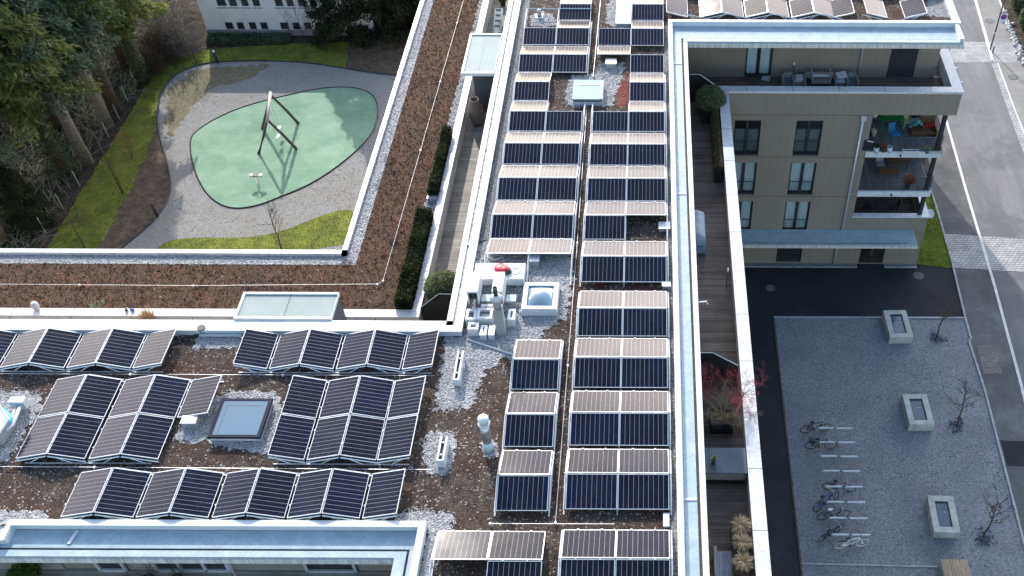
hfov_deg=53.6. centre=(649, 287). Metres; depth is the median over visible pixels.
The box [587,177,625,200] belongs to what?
solar panel
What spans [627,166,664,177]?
solar panel
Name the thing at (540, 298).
domed rooflight
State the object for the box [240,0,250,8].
window
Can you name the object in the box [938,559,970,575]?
wooden box
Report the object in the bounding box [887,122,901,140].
chair
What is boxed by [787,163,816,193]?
window
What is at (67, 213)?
bare tree
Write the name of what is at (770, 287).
manhole cover
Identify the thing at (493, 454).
gravel patch
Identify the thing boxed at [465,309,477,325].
vent box
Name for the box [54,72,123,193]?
bare tree
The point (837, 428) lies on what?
bicycle rack
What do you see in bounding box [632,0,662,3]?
solar panel
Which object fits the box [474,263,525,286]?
ventilation unit
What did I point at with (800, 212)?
window
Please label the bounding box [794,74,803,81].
seat cushions
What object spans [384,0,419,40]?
evergreen tree
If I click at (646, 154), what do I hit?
solar panel
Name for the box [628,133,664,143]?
solar panel
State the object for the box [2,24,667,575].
roof plants
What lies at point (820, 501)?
bicycle
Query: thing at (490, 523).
conductor wire
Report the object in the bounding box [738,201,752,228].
window
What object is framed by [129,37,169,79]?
bare shrub
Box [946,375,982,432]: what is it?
young tree
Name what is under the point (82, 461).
panel rack
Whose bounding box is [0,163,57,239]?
evergreen tree
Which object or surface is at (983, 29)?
kerb
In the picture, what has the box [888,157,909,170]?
garden bench
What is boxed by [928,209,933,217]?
satellite dish
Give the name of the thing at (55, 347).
solar panel
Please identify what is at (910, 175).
potted plant
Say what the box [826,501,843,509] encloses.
bicycle rack
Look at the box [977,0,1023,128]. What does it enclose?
pavement
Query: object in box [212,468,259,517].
solar panel
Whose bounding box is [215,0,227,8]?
window
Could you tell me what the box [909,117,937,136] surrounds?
wooden lounge
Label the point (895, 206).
chair
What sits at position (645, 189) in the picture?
solar panel
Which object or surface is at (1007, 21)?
kerb
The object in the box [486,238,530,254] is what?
solar panel
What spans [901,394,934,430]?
concrete box
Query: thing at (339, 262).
loose edge stones
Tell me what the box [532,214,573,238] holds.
solar panel
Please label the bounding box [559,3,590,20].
solar panel
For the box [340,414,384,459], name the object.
solar panel
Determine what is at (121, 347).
solar panel
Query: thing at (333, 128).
green safety surface
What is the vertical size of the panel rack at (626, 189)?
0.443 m
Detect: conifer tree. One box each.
[0,0,98,166]
[0,0,102,183]
[0,85,40,185]
[0,122,7,138]
[0,141,21,246]
[26,0,126,129]
[29,0,68,133]
[36,0,126,116]
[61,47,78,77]
[85,0,170,86]
[105,26,130,73]
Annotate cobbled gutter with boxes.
[991,63,1023,152]
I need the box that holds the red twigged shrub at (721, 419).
[701,360,770,433]
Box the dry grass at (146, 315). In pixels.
[132,305,155,319]
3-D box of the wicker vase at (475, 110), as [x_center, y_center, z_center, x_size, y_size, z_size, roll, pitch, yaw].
[-9.179,-9.336,52.845,0.840,1.600,0.840,0,46,0]
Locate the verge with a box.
[916,195,951,267]
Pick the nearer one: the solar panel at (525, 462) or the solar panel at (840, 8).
the solar panel at (525, 462)
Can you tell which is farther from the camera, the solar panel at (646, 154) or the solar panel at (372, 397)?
the solar panel at (646, 154)
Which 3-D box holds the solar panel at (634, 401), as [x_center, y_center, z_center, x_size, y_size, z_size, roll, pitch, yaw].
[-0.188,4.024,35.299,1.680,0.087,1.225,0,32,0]
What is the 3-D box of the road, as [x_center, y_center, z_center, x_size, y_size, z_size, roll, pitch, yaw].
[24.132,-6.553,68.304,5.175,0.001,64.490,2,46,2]
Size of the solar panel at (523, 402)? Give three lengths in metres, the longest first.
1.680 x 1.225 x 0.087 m
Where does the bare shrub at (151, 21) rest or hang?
on the ground at (202, 28)
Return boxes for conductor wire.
[0,373,434,376]
[0,466,431,469]
[25,3,462,286]
[489,522,547,524]
[554,109,586,524]
[592,0,600,76]
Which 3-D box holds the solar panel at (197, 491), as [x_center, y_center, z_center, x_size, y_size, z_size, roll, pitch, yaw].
[-14.809,6.694,32.646,1.225,0.087,1.680,10,45,-10]
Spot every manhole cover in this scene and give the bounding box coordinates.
[765,284,775,291]
[912,271,924,279]
[985,19,994,22]
[1008,75,1017,79]
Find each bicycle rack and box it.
[818,427,833,436]
[819,441,834,450]
[820,455,836,464]
[822,470,838,478]
[824,486,841,494]
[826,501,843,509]
[828,517,845,525]
[831,533,848,542]
[835,427,852,436]
[837,441,854,450]
[839,455,857,464]
[841,470,859,479]
[844,486,862,494]
[846,501,864,510]
[848,517,867,526]
[851,534,869,542]
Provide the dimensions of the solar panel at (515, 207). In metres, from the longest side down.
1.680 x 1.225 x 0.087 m
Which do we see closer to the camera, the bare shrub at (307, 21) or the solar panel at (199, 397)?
the solar panel at (199, 397)
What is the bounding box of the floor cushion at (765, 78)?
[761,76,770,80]
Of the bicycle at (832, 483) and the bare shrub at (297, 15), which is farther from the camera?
the bare shrub at (297, 15)
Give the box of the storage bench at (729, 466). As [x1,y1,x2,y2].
[704,448,746,483]
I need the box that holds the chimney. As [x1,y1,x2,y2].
[489,286,506,336]
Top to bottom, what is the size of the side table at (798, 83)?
0.400 m
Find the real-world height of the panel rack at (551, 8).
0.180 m
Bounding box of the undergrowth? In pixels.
[0,2,151,248]
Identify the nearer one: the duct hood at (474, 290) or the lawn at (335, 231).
the duct hood at (474, 290)
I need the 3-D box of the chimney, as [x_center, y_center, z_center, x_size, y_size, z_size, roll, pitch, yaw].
[-5.614,0.854,37.038,0.500,2.500,0.500,0,46,0]
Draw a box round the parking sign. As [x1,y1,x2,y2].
[990,0,1007,49]
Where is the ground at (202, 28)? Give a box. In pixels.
[0,0,1023,259]
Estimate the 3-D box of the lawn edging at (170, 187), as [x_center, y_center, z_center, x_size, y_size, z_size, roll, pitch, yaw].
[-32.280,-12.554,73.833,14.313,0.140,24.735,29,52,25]
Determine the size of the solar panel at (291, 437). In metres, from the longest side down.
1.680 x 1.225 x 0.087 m
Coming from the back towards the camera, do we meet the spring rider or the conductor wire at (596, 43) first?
the spring rider
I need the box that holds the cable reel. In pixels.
[494,263,511,274]
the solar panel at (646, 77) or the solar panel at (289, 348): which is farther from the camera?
the solar panel at (646, 77)
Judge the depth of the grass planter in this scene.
35.15 m
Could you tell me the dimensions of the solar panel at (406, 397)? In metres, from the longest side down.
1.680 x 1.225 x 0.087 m
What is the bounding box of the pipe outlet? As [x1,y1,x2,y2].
[3,396,30,431]
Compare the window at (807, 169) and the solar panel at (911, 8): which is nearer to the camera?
the solar panel at (911, 8)
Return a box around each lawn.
[47,41,349,248]
[158,209,352,249]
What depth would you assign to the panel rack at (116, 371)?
36.47 m
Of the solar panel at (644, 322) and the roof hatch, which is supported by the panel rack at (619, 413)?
the solar panel at (644, 322)
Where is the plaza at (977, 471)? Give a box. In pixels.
[775,318,1023,575]
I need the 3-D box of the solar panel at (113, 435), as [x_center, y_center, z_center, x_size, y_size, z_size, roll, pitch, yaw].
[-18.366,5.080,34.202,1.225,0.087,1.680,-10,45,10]
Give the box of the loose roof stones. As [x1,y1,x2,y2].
[0,0,948,575]
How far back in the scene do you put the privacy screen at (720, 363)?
40.68 m
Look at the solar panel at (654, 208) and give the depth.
42.41 m
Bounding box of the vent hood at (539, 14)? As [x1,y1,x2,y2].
[535,9,543,18]
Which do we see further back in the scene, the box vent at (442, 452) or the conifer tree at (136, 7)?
the conifer tree at (136, 7)
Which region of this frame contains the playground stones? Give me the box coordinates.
[128,62,391,249]
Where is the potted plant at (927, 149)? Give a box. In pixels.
[923,145,931,153]
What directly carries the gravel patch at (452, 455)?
on the apartment building
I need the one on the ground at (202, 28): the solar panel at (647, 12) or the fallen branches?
the fallen branches
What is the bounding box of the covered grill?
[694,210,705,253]
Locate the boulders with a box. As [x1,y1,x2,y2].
[1002,9,1023,64]
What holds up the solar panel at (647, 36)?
on the apartment building
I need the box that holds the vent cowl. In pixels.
[193,324,204,335]
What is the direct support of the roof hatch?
on the apartment building
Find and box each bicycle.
[800,416,830,432]
[805,434,836,448]
[813,488,838,511]
[817,503,849,519]
[817,520,844,542]
[822,479,855,491]
[835,531,868,548]
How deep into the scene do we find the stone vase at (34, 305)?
42.43 m
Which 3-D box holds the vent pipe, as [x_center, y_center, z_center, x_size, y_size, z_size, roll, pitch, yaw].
[-5.511,4.903,33.600,0.410,1.820,0.404,0,46,0]
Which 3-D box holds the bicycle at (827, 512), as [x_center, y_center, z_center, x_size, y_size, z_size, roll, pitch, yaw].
[9.283,11.337,50.237,1.728,1.026,0.576,-6,46,-6]
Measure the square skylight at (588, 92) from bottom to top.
0.370 m
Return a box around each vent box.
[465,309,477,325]
[467,322,479,335]
[476,308,493,325]
[480,325,487,339]
[488,325,495,339]
[507,309,516,325]
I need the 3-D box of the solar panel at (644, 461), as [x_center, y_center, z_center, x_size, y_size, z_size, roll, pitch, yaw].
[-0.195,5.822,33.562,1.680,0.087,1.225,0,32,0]
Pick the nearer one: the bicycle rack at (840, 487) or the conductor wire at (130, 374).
the conductor wire at (130, 374)
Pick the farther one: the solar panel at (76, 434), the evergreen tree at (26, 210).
the evergreen tree at (26, 210)
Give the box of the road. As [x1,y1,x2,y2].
[947,0,1023,387]
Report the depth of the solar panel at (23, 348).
36.89 m
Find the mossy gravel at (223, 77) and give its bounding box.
[163,64,268,136]
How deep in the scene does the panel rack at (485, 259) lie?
43.56 m
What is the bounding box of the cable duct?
[467,339,512,354]
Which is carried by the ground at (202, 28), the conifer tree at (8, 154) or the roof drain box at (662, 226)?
the conifer tree at (8, 154)
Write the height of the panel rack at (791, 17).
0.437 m
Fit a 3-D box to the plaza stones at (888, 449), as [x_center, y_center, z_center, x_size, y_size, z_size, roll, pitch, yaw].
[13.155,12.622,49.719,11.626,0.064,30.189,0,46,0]
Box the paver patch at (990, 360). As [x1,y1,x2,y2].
[977,345,1002,373]
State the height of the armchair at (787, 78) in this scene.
0.750 m
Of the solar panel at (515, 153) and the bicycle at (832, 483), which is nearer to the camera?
the solar panel at (515, 153)
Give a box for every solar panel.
[0,328,47,367]
[0,330,17,362]
[16,413,66,458]
[29,328,81,367]
[38,374,85,417]
[47,413,103,458]
[60,468,112,516]
[66,328,111,367]
[68,374,121,417]
[89,413,137,458]
[94,468,150,517]
[96,328,146,368]
[108,375,154,417]
[121,413,174,459]
[132,328,176,368]
[136,468,185,517]
[139,375,190,417]
[169,468,223,517]
[177,375,221,417]
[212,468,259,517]
[233,329,278,368]
[246,468,296,517]
[268,414,315,459]
[269,329,309,368]
[281,375,326,418]
[287,469,332,517]
[300,329,342,369]
[307,414,349,459]
[319,375,359,418]
[322,469,369,518]
[336,329,374,369]
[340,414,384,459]
[351,376,393,418]
[362,469,405,518]
[367,329,407,369]
[377,415,417,459]
[387,376,425,418]
[402,330,438,369]
[432,530,491,560]
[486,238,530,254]
[486,560,541,575]
[488,530,545,560]
[491,214,532,238]
[493,200,535,214]
[496,474,548,510]
[497,177,537,200]
[499,165,539,177]
[499,449,552,475]
[503,142,541,164]
[504,413,554,446]
[505,131,543,142]
[506,391,556,413]
[508,110,545,131]
[510,101,547,110]
[511,358,558,389]
[513,81,549,100]
[513,339,561,358]
[515,72,551,81]
[518,53,552,72]
[520,46,554,53]
[523,27,556,44]
[529,238,571,254]
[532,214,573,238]
[534,200,575,214]
[537,177,576,200]
[538,165,578,177]
[541,142,579,164]
[543,132,580,142]
[545,110,581,131]
[553,53,586,72]
[554,46,587,53]
[556,27,588,45]
[557,20,590,27]
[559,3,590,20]
[560,0,591,3]
[560,558,614,575]
[561,528,615,558]
[565,473,617,509]
[567,448,618,473]
[570,412,618,445]
[571,390,619,412]
[574,356,620,387]
[575,337,621,357]
[577,307,622,335]
[579,290,622,307]
[581,255,623,281]
[582,240,624,255]
[584,214,624,239]
[585,201,625,214]
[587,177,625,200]
[588,165,626,177]
[590,132,627,143]
[590,143,627,165]
[592,111,627,131]
[597,46,630,54]
[598,28,630,45]
[615,558,669,575]
[616,529,669,558]
[618,448,668,473]
[618,473,668,509]
[619,412,668,445]
[620,390,667,412]
[621,357,667,387]
[622,337,667,357]
[623,290,666,307]
[623,307,666,336]
[624,255,666,282]
[625,241,665,255]
[626,201,665,215]
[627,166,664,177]
[627,178,665,201]
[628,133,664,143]
[628,143,664,165]
[629,81,663,101]
[629,101,664,111]
[629,111,664,131]
[630,54,663,72]
[630,73,663,81]
[631,21,663,27]
[631,28,663,45]
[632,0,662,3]
[632,3,662,20]
[666,0,687,16]
[698,0,721,16]
[721,0,743,17]
[744,0,767,17]
[766,0,788,17]
[789,0,813,17]
[812,0,833,16]
[830,0,854,17]
[863,0,887,17]
[899,0,926,17]
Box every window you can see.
[93,563,127,571]
[151,563,231,571]
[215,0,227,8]
[228,0,238,8]
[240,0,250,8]
[248,22,258,31]
[251,0,261,8]
[259,22,269,31]
[274,0,284,8]
[279,22,289,31]
[291,22,301,31]
[303,564,357,572]
[733,120,760,154]
[735,163,756,193]
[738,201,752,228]
[745,48,773,76]
[782,202,809,228]
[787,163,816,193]
[792,121,822,154]
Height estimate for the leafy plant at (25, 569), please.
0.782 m
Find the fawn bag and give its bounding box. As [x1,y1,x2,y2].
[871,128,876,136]
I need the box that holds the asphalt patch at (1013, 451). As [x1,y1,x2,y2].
[1000,440,1023,466]
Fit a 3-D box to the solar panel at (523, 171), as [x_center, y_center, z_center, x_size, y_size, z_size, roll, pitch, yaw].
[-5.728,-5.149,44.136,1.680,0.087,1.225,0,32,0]
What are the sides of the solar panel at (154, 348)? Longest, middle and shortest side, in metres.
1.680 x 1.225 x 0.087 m
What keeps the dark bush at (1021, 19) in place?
on the ground at (202, 28)
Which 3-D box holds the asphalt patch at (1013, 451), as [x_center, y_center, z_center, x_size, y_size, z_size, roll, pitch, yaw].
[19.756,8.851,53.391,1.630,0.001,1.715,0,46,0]
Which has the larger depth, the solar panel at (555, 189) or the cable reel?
the solar panel at (555, 189)
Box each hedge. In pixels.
[206,32,253,45]
[249,32,291,44]
[393,206,433,309]
[426,124,452,202]
[710,109,723,182]
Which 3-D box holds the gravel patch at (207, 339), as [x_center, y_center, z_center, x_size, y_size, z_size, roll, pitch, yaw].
[-16.265,2.023,37.591,1.839,0.001,0.778,0,46,0]
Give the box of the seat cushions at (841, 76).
[835,71,847,82]
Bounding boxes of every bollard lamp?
[150,203,158,216]
[212,50,218,62]
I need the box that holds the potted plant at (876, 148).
[873,143,879,153]
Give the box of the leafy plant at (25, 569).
[5,563,41,575]
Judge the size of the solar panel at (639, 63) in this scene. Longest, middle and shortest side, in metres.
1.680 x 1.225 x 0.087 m
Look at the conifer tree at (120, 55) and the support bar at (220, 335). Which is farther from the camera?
the conifer tree at (120, 55)
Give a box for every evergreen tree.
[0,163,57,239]
[300,0,370,51]
[337,1,406,38]
[347,0,418,49]
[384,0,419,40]
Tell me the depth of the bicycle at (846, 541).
49.09 m
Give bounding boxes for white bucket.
[887,145,892,152]
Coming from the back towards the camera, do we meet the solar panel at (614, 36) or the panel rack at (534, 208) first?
the solar panel at (614, 36)
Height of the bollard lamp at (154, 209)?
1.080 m
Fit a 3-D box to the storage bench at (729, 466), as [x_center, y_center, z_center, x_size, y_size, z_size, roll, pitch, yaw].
[2.350,6.781,37.791,2.560,0.930,1.130,0,46,0]
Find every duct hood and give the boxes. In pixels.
[466,272,491,308]
[491,272,516,308]
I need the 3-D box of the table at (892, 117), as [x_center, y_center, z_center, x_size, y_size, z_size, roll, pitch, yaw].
[14.124,-9.753,58.337,1.350,0.720,0.750,0,46,0]
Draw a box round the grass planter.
[729,514,754,575]
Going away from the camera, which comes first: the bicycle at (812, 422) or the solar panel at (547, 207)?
the solar panel at (547, 207)
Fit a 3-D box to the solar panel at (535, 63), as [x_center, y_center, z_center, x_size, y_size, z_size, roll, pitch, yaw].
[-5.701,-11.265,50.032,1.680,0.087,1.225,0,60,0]
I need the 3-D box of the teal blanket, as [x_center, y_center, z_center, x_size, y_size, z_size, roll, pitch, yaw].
[15.523,-9.576,57.996,0.931,0.382,0.677,0,46,0]
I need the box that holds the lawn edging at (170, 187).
[120,60,396,248]
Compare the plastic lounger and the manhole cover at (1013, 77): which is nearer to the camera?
the plastic lounger
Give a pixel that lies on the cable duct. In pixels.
(491, 347)
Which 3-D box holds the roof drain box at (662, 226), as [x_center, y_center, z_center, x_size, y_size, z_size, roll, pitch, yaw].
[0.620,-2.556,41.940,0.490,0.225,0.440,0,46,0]
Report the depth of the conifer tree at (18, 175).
62.96 m
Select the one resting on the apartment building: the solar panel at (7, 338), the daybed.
the daybed
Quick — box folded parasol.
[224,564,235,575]
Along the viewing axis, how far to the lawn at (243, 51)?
71.36 m
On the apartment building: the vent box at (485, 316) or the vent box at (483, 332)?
the vent box at (485, 316)
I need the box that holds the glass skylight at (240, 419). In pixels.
[207,398,272,440]
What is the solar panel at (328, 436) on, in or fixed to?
on the panel rack at (306, 463)
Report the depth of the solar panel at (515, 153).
44.95 m
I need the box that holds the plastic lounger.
[491,8,502,33]
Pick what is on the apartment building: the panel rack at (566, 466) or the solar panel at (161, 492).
the panel rack at (566, 466)
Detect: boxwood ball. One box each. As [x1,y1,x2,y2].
[423,269,455,299]
[694,84,726,123]
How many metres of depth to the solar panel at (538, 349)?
36.93 m
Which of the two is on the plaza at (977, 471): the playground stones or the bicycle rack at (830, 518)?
the bicycle rack at (830, 518)
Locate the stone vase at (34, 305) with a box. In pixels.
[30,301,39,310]
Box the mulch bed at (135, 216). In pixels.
[97,123,168,248]
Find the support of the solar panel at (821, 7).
on the panel rack at (791, 17)
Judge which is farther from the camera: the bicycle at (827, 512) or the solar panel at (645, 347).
the bicycle at (827, 512)
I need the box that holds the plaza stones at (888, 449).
[775,318,1023,575]
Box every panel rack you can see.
[0,364,162,372]
[3,327,178,335]
[15,456,158,463]
[61,374,223,382]
[62,514,395,520]
[86,467,405,476]
[233,365,431,373]
[247,328,439,336]
[268,457,409,464]
[295,375,425,383]
[428,531,438,575]
[484,73,517,262]
[494,340,516,515]
[524,8,590,27]
[526,102,549,281]
[548,341,563,516]
[558,530,562,575]
[563,291,579,514]
[570,103,585,284]
[579,103,593,286]
[587,22,591,76]
[616,292,623,514]
[623,105,628,286]
[665,74,668,281]
[667,292,671,514]
[670,530,672,575]
[684,13,923,19]
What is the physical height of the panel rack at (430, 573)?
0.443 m
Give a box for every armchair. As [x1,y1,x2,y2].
[780,71,794,85]
[844,72,859,85]
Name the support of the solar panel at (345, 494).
on the panel rack at (225, 474)
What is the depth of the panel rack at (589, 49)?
51.13 m
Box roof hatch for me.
[616,0,631,27]
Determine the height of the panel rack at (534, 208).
0.443 m
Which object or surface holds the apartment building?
on the ground at (202, 28)
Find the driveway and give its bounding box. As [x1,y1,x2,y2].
[744,264,963,575]
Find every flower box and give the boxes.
[901,149,918,153]
[928,147,942,153]
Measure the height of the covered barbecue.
0.800 m
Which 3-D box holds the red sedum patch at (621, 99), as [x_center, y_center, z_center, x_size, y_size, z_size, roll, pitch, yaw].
[-1.276,-9.773,49.051,0.887,0.001,3.024,0,46,0]
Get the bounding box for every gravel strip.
[0,0,433,264]
[423,0,482,214]
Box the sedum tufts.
[0,0,480,309]
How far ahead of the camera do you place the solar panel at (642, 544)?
31.36 m
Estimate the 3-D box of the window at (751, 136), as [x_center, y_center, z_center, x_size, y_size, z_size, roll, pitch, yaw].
[5.468,-8.533,56.399,1.491,2.495,0.235,0,46,0]
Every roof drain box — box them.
[180,415,199,427]
[529,255,539,266]
[606,58,616,68]
[659,222,669,231]
[662,282,670,289]
[663,513,668,527]
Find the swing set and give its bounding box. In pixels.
[257,91,298,153]
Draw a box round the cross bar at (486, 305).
[481,304,492,307]
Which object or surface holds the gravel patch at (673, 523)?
on the apartment building
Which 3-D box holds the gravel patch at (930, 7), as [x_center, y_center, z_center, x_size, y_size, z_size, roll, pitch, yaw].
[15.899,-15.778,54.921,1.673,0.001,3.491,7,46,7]
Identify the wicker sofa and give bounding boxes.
[803,72,836,85]
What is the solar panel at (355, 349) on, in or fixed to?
on the panel rack at (341, 333)
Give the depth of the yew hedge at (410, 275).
44.31 m
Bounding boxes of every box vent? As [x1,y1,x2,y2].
[436,436,449,466]
[452,351,464,385]
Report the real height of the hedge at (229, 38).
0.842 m
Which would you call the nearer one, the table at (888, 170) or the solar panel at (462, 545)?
the solar panel at (462, 545)
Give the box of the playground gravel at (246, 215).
[122,61,395,249]
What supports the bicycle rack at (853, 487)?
on the plaza at (977, 471)
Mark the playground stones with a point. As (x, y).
(233, 108)
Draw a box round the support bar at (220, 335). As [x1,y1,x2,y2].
[199,334,241,336]
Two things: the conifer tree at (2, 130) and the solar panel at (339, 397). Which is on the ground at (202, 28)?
the conifer tree at (2, 130)
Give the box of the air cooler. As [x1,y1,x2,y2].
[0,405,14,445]
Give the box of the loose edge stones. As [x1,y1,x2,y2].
[0,0,482,265]
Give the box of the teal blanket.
[909,118,924,128]
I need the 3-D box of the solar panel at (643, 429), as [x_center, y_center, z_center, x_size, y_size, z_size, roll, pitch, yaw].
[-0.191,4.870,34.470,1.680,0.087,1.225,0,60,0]
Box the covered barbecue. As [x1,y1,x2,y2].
[862,129,873,150]
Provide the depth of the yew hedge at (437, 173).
49.03 m
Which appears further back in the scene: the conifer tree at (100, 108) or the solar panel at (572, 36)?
the conifer tree at (100, 108)
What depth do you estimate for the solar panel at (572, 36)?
51.72 m
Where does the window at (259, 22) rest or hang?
in the white house
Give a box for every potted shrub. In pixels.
[119,563,157,575]
[143,563,186,575]
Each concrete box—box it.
[882,310,912,343]
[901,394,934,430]
[925,495,959,538]
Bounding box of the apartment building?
[0,0,963,575]
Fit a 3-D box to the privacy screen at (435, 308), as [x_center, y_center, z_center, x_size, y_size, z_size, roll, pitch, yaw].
[-8.511,0.892,42.772,2.615,1.882,0.064,0,46,0]
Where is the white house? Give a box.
[197,0,374,35]
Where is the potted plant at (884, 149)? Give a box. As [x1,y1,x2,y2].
[880,143,887,152]
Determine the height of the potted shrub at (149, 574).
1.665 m
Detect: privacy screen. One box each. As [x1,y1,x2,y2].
[420,294,451,320]
[689,74,714,101]
[700,352,738,379]
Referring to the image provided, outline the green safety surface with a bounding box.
[191,87,376,206]
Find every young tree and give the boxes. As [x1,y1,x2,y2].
[926,286,963,341]
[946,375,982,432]
[975,484,1018,546]
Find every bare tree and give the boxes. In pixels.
[48,192,85,246]
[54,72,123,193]
[113,128,132,157]
[258,194,288,249]
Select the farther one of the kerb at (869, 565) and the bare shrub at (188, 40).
the bare shrub at (188, 40)
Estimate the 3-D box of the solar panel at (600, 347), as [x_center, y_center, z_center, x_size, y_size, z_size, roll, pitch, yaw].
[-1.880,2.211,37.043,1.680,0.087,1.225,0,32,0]
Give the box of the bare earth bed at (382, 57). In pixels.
[345,37,407,74]
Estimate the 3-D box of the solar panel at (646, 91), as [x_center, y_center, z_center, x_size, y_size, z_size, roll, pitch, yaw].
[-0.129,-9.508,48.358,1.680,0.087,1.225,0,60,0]
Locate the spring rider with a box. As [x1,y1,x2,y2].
[248,172,262,182]
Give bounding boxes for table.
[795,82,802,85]
[873,198,889,212]
[878,115,904,129]
[878,167,898,178]
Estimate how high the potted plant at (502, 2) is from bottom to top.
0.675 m
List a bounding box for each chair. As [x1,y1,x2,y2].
[861,198,871,212]
[874,157,885,171]
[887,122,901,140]
[887,199,900,212]
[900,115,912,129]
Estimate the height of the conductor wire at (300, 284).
0.090 m
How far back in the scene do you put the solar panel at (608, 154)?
44.94 m
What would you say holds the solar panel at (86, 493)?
on the panel rack at (225, 474)
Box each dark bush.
[1010,0,1023,11]
[1018,8,1023,27]
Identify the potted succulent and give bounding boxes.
[708,454,718,463]
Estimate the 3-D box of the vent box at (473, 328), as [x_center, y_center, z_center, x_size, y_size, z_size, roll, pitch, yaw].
[-6.657,1.561,37.810,0.400,0.400,0.350,0,46,0]
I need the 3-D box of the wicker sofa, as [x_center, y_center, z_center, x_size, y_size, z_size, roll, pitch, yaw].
[9.463,-11.495,55.599,1.822,0.750,0.850,0,46,0]
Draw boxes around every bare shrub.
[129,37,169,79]
[133,0,189,49]
[136,21,185,67]
[143,0,203,30]
[154,2,204,62]
[176,23,206,62]
[278,9,292,36]
[287,0,308,37]
[296,4,315,38]
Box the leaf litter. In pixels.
[0,1,195,196]
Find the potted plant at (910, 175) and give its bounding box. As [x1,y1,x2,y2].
[901,174,916,188]
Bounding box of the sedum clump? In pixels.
[89,299,104,307]
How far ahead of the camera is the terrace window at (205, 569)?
35.13 m
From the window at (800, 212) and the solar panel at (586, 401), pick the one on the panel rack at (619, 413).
the solar panel at (586, 401)
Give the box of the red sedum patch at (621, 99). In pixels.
[615,72,629,106]
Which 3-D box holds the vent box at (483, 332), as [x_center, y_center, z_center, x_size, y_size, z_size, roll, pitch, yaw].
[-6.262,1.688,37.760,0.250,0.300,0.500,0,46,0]
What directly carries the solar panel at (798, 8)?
on the panel rack at (791, 17)
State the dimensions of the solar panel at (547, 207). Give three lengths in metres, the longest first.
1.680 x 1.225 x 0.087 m
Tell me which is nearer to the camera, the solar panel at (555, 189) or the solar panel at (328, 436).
the solar panel at (328, 436)
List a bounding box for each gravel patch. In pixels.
[0,390,41,461]
[0,509,47,524]
[175,389,285,453]
[192,337,240,348]
[394,510,454,575]
[421,429,456,475]
[432,240,573,411]
[480,0,530,240]
[481,442,498,458]
[530,11,556,26]
[564,62,625,106]
[605,0,631,26]
[664,25,677,575]
[926,0,948,16]
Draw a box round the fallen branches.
[0,18,166,248]
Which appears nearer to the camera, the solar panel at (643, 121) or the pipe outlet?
the pipe outlet
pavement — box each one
[924,115,1023,534]
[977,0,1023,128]
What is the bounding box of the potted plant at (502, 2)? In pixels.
[498,0,506,5]
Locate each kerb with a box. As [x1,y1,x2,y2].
[773,317,802,575]
[774,316,963,318]
[802,563,937,567]
[931,189,954,268]
[946,121,1023,400]
[953,269,1023,546]
[974,0,993,60]
[997,63,1023,132]
[998,0,1023,58]
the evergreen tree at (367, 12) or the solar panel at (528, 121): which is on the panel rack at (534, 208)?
the solar panel at (528, 121)
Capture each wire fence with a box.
[25,70,135,244]
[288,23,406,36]
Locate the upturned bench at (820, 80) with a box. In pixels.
[810,68,831,83]
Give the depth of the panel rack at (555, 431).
34.49 m
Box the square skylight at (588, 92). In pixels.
[572,80,603,104]
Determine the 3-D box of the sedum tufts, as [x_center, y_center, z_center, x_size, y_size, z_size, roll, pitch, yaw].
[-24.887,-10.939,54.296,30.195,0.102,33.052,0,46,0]
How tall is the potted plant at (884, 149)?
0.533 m
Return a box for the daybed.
[713,546,733,575]
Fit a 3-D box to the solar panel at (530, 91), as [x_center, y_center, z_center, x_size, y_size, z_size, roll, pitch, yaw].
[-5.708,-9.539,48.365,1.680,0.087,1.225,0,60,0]
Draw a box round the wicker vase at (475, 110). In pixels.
[468,96,483,126]
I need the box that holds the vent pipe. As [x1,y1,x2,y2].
[477,414,493,453]
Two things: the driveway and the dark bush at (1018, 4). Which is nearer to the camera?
the driveway
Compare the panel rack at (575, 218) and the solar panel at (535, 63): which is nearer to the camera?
the panel rack at (575, 218)
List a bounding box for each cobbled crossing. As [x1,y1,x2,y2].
[945,234,1023,271]
[950,42,1021,62]
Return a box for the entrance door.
[858,248,884,262]
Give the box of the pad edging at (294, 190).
[190,87,378,208]
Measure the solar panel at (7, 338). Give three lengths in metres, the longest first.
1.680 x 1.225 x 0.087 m
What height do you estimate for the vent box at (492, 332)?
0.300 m
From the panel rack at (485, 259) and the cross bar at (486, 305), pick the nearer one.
the cross bar at (486, 305)
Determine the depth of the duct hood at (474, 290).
38.49 m
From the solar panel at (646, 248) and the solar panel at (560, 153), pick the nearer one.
the solar panel at (646, 248)
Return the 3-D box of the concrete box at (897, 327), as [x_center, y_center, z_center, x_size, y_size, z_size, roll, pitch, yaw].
[14.712,2.302,59.306,1.365,0.580,2.162,-1,46,-1]
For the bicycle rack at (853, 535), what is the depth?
49.09 m
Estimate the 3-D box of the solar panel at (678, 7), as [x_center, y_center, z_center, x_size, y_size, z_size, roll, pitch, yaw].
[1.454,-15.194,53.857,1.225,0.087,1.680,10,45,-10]
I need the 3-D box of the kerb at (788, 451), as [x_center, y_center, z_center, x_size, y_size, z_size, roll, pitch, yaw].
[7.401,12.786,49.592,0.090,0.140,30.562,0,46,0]
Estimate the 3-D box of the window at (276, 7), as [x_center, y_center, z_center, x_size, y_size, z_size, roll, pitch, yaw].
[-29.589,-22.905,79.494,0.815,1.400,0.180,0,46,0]
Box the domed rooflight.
[521,282,559,315]

